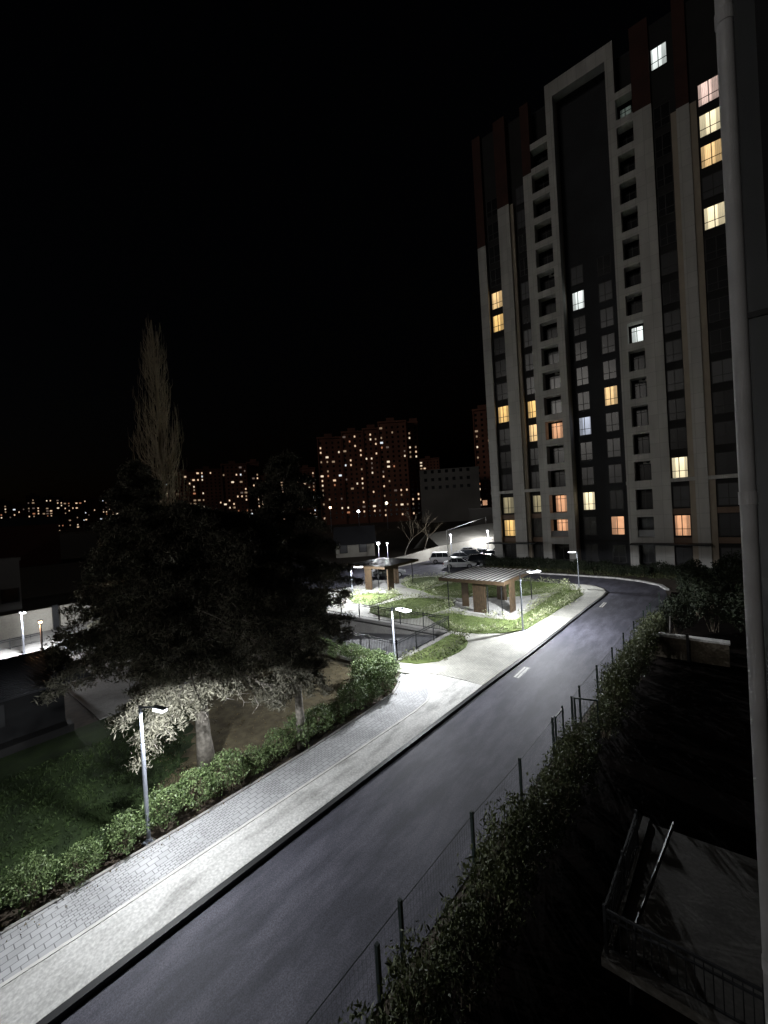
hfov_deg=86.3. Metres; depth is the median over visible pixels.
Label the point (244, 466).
dark windows
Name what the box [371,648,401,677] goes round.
hedge bush
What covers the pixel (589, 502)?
window
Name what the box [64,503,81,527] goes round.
dark windows
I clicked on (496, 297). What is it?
window
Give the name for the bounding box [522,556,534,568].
verge shrub
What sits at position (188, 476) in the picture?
dark windows
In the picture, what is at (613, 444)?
window
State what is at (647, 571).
verge shrub
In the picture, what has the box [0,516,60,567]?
long shed
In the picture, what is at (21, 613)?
street lamp
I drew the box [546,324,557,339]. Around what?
balcony window
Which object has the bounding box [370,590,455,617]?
border planting
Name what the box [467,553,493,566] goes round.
parked car
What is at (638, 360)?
balcony window
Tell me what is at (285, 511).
apartment block
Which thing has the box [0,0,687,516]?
sky
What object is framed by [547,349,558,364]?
balcony window
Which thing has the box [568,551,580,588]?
street lamp
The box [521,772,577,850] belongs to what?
bush
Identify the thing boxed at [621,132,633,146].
balcony window
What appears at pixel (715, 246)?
window
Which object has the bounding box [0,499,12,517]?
apartment block
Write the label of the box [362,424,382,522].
apartment block
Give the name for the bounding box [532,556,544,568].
verge shrub
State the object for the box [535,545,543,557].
window
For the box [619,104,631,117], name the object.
balcony window
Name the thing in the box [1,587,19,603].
window
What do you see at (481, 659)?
plaza pavement
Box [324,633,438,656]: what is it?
ramp
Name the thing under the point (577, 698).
garden gate
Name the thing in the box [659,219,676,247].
window
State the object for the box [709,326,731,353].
window
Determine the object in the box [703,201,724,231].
window
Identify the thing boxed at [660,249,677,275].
window
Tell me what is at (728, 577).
dark shrub
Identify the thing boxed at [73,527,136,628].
conifer
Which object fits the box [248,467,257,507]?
dark windows
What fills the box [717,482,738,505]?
window
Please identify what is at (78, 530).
hills
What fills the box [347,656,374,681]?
hedge bush
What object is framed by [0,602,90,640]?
courtyard wall
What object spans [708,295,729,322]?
window
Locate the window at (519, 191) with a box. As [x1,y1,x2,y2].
[515,185,523,206]
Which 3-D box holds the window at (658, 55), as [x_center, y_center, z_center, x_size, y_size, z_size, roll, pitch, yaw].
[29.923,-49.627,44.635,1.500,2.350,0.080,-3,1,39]
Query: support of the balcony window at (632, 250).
in the residential tower
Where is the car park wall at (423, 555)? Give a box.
[372,536,493,569]
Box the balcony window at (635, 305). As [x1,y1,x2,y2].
[629,297,642,314]
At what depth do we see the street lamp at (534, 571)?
27.70 m
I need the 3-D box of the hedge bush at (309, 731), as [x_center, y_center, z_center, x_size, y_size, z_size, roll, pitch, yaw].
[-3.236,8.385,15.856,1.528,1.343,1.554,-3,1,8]
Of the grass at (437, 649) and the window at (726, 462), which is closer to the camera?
the grass at (437, 649)
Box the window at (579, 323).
[573,315,585,336]
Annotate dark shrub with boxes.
[654,594,700,633]
[673,558,714,587]
[675,567,721,616]
[684,579,734,632]
[710,550,743,594]
[714,563,743,613]
[722,591,745,636]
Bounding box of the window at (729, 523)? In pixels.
[719,513,740,535]
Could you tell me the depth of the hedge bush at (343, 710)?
17.24 m
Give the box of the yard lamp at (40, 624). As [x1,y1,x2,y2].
[37,619,42,647]
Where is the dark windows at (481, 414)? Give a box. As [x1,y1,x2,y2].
[474,413,491,504]
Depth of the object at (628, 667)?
17.96 m
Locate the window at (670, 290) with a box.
[662,279,679,305]
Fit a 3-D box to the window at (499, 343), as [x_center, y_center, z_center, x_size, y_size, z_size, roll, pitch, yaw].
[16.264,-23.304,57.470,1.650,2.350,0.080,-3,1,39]
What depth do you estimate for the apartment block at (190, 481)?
361.20 m
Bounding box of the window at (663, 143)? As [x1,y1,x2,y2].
[654,130,671,159]
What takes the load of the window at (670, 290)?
in the residential tower
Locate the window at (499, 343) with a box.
[494,336,504,355]
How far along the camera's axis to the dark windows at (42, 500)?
484.36 m
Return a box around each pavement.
[0,618,222,719]
[0,673,428,983]
[0,673,482,1023]
[318,576,604,684]
[532,572,668,589]
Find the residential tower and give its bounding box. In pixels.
[471,0,741,571]
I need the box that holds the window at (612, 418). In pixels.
[605,411,619,431]
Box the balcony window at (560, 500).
[555,495,566,511]
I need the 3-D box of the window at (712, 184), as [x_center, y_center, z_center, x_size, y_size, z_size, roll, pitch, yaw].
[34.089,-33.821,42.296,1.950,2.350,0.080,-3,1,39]
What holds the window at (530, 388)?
in the residential tower
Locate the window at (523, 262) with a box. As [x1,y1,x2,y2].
[519,257,527,277]
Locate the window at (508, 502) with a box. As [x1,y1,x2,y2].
[503,497,513,513]
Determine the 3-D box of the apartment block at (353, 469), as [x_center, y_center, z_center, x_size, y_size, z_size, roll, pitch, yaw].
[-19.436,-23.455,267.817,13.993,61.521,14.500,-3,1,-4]
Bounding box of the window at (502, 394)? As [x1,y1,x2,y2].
[496,382,507,400]
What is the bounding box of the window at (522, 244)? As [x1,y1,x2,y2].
[518,233,526,253]
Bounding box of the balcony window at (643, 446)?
[637,435,649,453]
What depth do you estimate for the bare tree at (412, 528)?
69.66 m
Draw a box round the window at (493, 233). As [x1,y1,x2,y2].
[487,220,498,241]
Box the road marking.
[514,667,528,677]
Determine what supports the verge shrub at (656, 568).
on the ground at (48, 586)
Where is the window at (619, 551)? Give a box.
[612,545,626,562]
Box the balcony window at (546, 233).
[541,226,551,240]
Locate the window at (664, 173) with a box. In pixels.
[656,160,673,188]
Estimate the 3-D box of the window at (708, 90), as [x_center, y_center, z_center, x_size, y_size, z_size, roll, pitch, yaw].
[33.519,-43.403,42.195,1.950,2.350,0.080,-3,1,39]
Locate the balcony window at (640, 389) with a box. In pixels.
[634,381,646,398]
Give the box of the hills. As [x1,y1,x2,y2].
[59,507,382,534]
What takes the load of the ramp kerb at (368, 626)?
on the ramp
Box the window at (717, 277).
[706,264,728,292]
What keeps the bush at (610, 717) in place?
on the yard at (678, 751)
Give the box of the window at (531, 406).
[527,400,535,418]
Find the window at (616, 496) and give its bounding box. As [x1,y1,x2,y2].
[609,490,623,508]
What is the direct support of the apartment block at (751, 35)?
on the ground at (48, 586)
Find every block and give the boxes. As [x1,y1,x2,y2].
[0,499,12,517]
[0,557,21,612]
[12,502,25,517]
[25,493,40,516]
[41,495,64,530]
[63,497,83,528]
[82,501,114,522]
[83,496,110,524]
[175,469,196,504]
[195,466,222,510]
[220,461,248,513]
[246,459,260,513]
[259,473,277,522]
[276,482,297,523]
[299,465,317,518]
[316,434,345,524]
[341,428,367,523]
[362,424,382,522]
[377,418,410,521]
[406,418,421,519]
[419,456,439,469]
[419,466,480,522]
[469,500,492,525]
[472,404,491,507]
[732,0,767,703]
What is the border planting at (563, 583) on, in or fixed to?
on the garden grass at (518, 584)
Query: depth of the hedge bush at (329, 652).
24.53 m
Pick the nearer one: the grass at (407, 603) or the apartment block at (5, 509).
the grass at (407, 603)
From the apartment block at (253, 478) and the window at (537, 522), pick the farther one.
the apartment block at (253, 478)
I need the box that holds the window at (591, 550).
[585,544,598,561]
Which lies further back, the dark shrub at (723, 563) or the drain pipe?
the dark shrub at (723, 563)
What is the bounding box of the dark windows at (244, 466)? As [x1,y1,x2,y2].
[222,466,247,511]
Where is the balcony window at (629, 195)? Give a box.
[624,187,636,202]
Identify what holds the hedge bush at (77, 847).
on the ground at (48, 586)
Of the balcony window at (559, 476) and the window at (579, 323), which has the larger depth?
the balcony window at (559, 476)
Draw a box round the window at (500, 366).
[495,359,506,378]
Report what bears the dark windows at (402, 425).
in the apartment block at (393, 454)
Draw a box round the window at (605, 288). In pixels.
[598,279,612,302]
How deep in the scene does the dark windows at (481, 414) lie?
232.45 m
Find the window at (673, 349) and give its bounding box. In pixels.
[665,338,682,362]
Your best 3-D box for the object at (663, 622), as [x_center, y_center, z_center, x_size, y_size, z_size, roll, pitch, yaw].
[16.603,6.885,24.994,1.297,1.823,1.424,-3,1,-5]
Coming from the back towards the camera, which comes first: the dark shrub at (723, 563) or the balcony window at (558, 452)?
the balcony window at (558, 452)
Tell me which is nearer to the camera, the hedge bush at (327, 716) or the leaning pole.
the leaning pole
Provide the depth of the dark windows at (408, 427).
260.84 m
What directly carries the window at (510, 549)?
in the residential tower
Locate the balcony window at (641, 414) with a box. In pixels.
[635,407,647,426]
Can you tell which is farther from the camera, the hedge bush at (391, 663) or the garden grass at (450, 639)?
the garden grass at (450, 639)
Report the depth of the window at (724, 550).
42.84 m
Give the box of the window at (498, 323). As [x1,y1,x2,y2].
[493,313,503,332]
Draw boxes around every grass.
[350,593,401,604]
[369,597,451,618]
[369,598,454,618]
[398,634,467,663]
[399,633,467,662]
[401,577,446,589]
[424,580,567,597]
[424,581,570,597]
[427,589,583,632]
[428,590,583,633]
[480,562,731,581]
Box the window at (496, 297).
[491,290,502,310]
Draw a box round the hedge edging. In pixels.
[0,677,399,934]
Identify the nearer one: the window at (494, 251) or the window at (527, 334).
the window at (527, 334)
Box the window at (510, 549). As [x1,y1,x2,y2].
[505,545,516,559]
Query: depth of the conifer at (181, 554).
13.13 m
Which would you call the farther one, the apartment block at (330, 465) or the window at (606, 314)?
the apartment block at (330, 465)
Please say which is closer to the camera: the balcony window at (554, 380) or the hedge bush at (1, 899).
the hedge bush at (1, 899)
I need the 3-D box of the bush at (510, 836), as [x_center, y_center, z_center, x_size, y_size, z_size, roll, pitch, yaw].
[2.754,7.651,9.180,1.680,2.274,1.638,-3,1,12]
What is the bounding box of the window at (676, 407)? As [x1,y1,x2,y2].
[668,397,685,420]
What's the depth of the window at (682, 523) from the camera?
45.16 m
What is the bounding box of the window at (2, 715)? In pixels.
[0,704,4,727]
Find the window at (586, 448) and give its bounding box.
[580,441,592,460]
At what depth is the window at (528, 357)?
55.42 m
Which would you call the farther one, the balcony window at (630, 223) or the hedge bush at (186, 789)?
the balcony window at (630, 223)
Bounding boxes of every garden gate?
[554,705,564,748]
[573,697,599,735]
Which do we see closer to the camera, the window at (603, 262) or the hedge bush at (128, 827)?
the hedge bush at (128, 827)
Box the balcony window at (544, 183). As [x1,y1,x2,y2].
[538,177,548,190]
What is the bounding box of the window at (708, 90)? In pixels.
[697,74,718,107]
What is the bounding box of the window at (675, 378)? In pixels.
[667,368,683,391]
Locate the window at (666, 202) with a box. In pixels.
[657,190,674,217]
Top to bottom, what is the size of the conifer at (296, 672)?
11.533 m
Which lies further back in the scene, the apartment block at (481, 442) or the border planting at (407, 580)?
the apartment block at (481, 442)
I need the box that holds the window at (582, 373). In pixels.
[576,365,588,385]
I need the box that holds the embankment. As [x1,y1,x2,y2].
[414,523,493,548]
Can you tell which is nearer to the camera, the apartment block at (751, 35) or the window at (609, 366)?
the apartment block at (751, 35)
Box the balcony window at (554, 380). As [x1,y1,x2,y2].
[549,374,559,389]
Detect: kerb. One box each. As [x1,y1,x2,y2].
[0,674,430,987]
[36,575,607,1023]
[302,609,453,662]
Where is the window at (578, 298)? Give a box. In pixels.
[572,289,584,311]
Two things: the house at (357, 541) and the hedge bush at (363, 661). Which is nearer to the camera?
the hedge bush at (363, 661)
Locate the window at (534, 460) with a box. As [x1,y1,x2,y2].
[530,448,538,465]
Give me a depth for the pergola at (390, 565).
45.24 m
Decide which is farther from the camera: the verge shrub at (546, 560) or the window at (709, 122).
the verge shrub at (546, 560)
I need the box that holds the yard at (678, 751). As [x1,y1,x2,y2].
[389,592,756,1023]
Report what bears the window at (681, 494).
in the residential tower
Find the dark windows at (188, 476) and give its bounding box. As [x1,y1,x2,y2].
[176,476,194,501]
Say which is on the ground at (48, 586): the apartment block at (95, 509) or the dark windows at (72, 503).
the apartment block at (95, 509)
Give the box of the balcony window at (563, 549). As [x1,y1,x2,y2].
[558,544,569,559]
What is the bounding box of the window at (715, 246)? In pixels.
[705,232,726,261]
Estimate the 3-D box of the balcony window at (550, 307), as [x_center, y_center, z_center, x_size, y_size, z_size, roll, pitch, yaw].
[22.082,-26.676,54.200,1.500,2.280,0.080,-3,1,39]
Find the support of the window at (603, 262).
in the residential tower
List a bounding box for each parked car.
[372,569,405,577]
[429,551,456,563]
[443,557,476,568]
[451,552,468,558]
[457,547,474,551]
[462,549,480,554]
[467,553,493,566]
[475,553,506,566]
[477,548,488,552]
[483,550,494,553]
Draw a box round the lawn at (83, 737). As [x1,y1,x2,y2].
[0,693,195,910]
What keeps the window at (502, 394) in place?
in the residential tower
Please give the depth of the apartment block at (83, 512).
564.18 m
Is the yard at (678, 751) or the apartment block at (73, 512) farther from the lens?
the apartment block at (73, 512)
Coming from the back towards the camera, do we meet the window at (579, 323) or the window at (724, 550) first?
the window at (579, 323)
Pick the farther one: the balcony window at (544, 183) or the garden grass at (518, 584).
the balcony window at (544, 183)
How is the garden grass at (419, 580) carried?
on the ground at (48, 586)
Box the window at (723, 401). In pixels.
[712,389,734,414]
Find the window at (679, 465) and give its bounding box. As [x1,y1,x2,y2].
[671,456,688,477]
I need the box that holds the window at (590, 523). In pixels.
[584,517,596,534]
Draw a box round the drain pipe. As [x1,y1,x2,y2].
[714,0,767,1023]
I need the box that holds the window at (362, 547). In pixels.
[359,544,366,551]
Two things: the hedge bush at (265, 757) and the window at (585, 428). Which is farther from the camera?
the window at (585, 428)
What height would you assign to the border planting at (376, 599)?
1.218 m
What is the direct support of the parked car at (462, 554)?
on the road
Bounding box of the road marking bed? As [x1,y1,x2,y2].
[512,666,530,678]
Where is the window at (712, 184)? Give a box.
[702,169,723,200]
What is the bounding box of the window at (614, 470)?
[608,463,622,483]
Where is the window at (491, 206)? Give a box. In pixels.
[486,197,496,219]
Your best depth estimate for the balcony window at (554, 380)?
54.30 m
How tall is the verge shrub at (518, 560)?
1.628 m
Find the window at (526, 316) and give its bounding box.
[522,305,530,324]
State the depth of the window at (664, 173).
44.76 m
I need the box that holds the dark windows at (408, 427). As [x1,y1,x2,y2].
[408,427,420,513]
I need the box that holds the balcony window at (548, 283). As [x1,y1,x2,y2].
[543,277,554,289]
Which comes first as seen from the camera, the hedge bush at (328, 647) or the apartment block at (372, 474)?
the hedge bush at (328, 647)
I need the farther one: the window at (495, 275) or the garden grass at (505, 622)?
the window at (495, 275)
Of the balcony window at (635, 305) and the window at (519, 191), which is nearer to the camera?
the balcony window at (635, 305)
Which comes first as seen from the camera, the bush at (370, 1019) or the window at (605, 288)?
the bush at (370, 1019)
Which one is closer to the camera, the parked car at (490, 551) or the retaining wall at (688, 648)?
the retaining wall at (688, 648)
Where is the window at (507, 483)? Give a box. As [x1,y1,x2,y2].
[501,474,512,490]
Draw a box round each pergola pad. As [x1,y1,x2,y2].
[346,579,408,592]
[446,596,537,617]
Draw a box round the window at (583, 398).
[577,391,590,410]
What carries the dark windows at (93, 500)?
in the apartment block at (95, 509)
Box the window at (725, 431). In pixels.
[714,420,735,444]
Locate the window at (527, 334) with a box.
[523,329,531,347]
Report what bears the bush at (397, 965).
on the yard at (678, 751)
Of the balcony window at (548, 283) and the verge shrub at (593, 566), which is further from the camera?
the balcony window at (548, 283)
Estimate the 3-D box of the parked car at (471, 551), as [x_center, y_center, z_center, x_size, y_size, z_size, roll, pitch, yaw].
[14.118,6.644,63.859,4.565,1.675,2.014,-3,1,14]
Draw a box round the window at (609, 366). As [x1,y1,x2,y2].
[602,358,616,380]
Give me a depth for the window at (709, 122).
42.28 m
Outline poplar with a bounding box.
[128,319,189,505]
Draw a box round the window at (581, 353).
[574,340,587,361]
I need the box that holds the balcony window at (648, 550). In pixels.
[642,545,655,562]
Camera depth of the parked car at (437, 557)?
62.22 m
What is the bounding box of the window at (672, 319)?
[664,309,680,333]
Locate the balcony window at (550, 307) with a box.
[545,300,555,314]
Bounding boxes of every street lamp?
[19,611,26,653]
[138,705,167,845]
[391,607,410,658]
[519,570,540,630]
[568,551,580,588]
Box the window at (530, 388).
[526,376,534,394]
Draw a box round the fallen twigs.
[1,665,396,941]
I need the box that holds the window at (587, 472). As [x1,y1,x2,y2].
[581,466,594,485]
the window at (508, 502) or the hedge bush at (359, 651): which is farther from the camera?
the window at (508, 502)
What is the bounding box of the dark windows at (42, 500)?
[42,500,63,528]
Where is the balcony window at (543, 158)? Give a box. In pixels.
[537,152,547,165]
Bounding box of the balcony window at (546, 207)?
[539,202,550,215]
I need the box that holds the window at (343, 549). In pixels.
[339,545,347,553]
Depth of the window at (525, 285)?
55.32 m
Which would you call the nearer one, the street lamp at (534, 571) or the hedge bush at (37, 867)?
the hedge bush at (37, 867)
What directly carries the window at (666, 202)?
in the residential tower
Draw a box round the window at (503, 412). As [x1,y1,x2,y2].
[498,405,508,423]
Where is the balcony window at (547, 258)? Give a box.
[542,251,553,265]
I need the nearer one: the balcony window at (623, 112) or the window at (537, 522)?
the balcony window at (623, 112)
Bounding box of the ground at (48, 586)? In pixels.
[0,518,742,1022]
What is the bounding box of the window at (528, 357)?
[525,352,533,371]
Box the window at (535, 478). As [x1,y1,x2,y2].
[531,471,539,488]
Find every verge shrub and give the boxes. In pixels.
[484,555,496,566]
[492,558,504,567]
[511,557,523,567]
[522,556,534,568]
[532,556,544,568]
[540,557,554,569]
[552,558,566,571]
[560,560,576,571]
[573,559,589,570]
[587,562,601,572]
[608,564,625,575]
[620,564,636,574]
[633,564,651,575]
[649,560,668,574]
[660,564,682,577]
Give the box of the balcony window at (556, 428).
[551,422,562,438]
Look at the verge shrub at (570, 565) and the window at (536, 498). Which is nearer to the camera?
the verge shrub at (570, 565)
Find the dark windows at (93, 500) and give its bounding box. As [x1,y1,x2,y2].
[84,500,109,524]
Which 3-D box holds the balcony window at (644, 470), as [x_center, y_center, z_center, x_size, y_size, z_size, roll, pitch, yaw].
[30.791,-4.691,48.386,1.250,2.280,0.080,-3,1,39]
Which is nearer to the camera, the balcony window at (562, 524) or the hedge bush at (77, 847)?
the hedge bush at (77, 847)
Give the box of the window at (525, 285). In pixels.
[521,280,529,300]
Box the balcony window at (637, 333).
[631,325,643,342]
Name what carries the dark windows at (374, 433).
in the apartment block at (372, 474)
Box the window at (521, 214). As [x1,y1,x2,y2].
[517,208,525,229]
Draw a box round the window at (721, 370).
[711,357,732,383]
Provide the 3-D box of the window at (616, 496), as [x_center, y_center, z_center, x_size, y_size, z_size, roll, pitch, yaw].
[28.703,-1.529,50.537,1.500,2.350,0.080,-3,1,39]
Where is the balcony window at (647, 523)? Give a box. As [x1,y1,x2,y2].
[641,517,653,529]
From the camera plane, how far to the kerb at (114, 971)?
10.24 m
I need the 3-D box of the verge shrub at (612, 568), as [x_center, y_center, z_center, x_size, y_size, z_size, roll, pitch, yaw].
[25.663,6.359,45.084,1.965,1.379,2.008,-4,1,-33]
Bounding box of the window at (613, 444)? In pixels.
[607,437,620,457]
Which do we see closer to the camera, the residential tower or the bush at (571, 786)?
the bush at (571, 786)
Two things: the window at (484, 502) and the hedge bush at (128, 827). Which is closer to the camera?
the hedge bush at (128, 827)
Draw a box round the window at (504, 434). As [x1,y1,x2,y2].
[499,428,509,445]
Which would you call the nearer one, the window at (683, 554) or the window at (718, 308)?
the window at (718, 308)
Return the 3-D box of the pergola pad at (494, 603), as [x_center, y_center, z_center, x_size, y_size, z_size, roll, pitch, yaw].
[9.223,8.010,35.783,7.100,0.165,7.500,-3,1,39]
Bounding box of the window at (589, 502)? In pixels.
[583,491,595,509]
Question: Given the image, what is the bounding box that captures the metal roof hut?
[0,648,90,757]
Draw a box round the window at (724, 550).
[720,547,741,563]
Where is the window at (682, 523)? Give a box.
[674,515,691,535]
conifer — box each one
[32,458,253,705]
[66,498,354,774]
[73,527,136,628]
[205,449,366,749]
[242,509,288,581]
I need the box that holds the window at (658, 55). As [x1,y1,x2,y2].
[650,41,667,71]
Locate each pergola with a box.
[346,557,418,589]
[438,566,533,613]
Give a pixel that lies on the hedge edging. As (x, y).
(37, 911)
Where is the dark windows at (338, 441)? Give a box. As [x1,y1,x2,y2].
[319,441,343,518]
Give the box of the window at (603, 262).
[597,253,611,276]
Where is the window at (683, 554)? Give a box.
[676,547,692,565]
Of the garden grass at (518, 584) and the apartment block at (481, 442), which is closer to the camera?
the garden grass at (518, 584)
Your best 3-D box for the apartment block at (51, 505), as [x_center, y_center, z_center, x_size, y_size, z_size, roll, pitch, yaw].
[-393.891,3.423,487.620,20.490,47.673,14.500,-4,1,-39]
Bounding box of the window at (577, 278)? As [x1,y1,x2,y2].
[570,264,583,286]
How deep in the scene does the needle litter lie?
18.01 m
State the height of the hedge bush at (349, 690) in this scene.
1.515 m
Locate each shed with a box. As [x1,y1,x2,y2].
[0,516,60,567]
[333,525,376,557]
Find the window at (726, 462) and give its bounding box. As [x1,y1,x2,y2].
[716,451,737,474]
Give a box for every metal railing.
[0,631,42,649]
[321,602,448,630]
[335,630,397,659]
[397,615,449,657]
[602,809,765,1023]
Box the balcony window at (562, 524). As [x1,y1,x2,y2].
[556,519,567,530]
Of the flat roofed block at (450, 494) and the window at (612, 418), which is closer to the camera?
the window at (612, 418)
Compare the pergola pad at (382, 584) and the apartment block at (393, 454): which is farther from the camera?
the apartment block at (393, 454)
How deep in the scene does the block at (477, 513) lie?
116.67 m
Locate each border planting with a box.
[347,587,400,603]
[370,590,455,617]
[399,572,448,589]
[400,625,471,661]
[421,576,575,597]
[427,584,583,633]
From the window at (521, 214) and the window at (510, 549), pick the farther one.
the window at (510, 549)
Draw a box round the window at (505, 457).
[500,451,511,468]
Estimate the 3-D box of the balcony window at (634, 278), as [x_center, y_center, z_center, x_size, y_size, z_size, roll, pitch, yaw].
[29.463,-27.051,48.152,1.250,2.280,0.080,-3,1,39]
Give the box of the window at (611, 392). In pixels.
[604,385,618,405]
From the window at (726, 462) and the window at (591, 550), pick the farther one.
the window at (591, 550)
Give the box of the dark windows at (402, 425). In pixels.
[380,425,408,515]
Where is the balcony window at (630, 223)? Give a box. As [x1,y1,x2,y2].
[625,215,637,230]
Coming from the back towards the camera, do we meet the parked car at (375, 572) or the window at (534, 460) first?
the window at (534, 460)
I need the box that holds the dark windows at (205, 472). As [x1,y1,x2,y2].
[197,472,221,509]
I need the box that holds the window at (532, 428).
[528,424,536,441]
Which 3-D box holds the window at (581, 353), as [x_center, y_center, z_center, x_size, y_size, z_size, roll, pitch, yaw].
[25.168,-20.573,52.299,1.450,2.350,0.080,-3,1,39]
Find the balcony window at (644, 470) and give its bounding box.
[638,463,650,480]
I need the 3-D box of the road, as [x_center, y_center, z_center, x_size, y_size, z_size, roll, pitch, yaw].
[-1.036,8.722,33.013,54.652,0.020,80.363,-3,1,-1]
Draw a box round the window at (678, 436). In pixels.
[670,427,686,449]
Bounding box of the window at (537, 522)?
[534,519,542,535]
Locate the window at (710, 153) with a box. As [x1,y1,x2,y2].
[700,137,721,169]
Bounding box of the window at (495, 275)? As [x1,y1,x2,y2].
[490,267,500,287]
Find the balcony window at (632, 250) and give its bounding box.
[627,242,639,258]
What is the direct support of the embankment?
on the ground at (48, 586)
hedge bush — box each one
[0,847,63,918]
[0,891,6,909]
[50,835,109,886]
[98,805,149,858]
[137,782,188,831]
[174,761,222,809]
[206,748,249,795]
[238,744,272,775]
[262,727,297,761]
[283,712,319,747]
[304,702,337,733]
[320,637,335,656]
[325,699,352,723]
[327,640,346,659]
[337,678,369,713]
[339,642,363,661]
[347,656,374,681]
[347,663,383,695]
[349,645,373,664]
[355,675,384,704]
[364,649,387,660]
[368,664,400,696]
[370,654,401,683]
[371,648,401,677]
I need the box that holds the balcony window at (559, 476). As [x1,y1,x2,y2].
[554,470,565,486]
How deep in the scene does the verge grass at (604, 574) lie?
46.90 m
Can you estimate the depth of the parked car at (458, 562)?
56.52 m
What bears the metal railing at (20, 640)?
on the courtyard pavement at (102, 699)
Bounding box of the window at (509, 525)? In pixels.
[504,519,515,535]
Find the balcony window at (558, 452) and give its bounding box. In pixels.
[552,446,564,463]
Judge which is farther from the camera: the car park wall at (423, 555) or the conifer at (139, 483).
the car park wall at (423, 555)
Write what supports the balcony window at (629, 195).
in the residential tower
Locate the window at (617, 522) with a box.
[611,516,625,534]
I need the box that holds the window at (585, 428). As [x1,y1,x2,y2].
[579,416,591,435]
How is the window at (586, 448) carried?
in the residential tower
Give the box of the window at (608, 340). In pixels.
[601,332,615,354]
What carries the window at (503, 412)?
in the residential tower
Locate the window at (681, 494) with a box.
[672,485,689,506]
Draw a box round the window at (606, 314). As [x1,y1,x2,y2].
[600,306,613,328]
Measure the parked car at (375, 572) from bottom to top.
1.445 m
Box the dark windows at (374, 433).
[364,433,380,516]
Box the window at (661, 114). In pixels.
[653,101,670,130]
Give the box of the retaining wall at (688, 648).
[652,632,729,666]
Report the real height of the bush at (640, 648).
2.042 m
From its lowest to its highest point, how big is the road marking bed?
0.011 m
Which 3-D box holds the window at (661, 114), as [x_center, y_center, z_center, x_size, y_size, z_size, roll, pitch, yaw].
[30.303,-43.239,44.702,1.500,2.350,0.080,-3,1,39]
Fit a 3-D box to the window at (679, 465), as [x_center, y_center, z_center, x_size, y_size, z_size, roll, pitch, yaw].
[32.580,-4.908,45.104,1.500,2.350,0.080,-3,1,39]
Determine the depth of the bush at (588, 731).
13.45 m
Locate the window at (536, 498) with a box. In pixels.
[532,495,540,512]
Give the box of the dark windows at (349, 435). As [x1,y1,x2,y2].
[343,435,365,517]
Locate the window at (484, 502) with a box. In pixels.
[482,500,487,505]
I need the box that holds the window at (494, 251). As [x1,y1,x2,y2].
[489,244,499,264]
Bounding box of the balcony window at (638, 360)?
[632,352,644,370]
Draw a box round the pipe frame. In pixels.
[446,517,485,570]
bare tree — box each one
[398,512,432,554]
[414,515,442,549]
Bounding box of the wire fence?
[306,592,659,1023]
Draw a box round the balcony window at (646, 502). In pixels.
[639,489,652,508]
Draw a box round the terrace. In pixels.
[601,816,763,1023]
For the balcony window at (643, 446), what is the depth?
48.33 m
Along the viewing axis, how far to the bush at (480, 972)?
7.22 m
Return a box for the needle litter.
[156,655,396,812]
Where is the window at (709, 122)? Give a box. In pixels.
[698,106,720,138]
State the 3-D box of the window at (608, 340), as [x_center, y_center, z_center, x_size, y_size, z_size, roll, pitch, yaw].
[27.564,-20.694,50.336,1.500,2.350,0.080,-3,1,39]
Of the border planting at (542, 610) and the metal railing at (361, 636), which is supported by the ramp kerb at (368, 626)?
the metal railing at (361, 636)
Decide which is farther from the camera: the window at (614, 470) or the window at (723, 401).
the window at (614, 470)
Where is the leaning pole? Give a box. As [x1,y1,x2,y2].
[629,822,674,1005]
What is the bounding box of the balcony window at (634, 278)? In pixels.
[628,270,640,286]
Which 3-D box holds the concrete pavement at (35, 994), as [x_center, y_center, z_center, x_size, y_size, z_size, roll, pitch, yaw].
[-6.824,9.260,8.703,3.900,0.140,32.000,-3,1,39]
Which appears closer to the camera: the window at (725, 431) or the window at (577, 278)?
the window at (725, 431)
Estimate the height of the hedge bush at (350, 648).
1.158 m
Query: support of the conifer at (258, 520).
on the ground at (48, 586)
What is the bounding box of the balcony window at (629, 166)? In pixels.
[622,159,634,174]
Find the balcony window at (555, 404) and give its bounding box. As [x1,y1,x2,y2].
[550,398,561,413]
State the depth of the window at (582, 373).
52.33 m
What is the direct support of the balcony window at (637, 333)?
in the residential tower
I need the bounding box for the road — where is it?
[57,561,667,1023]

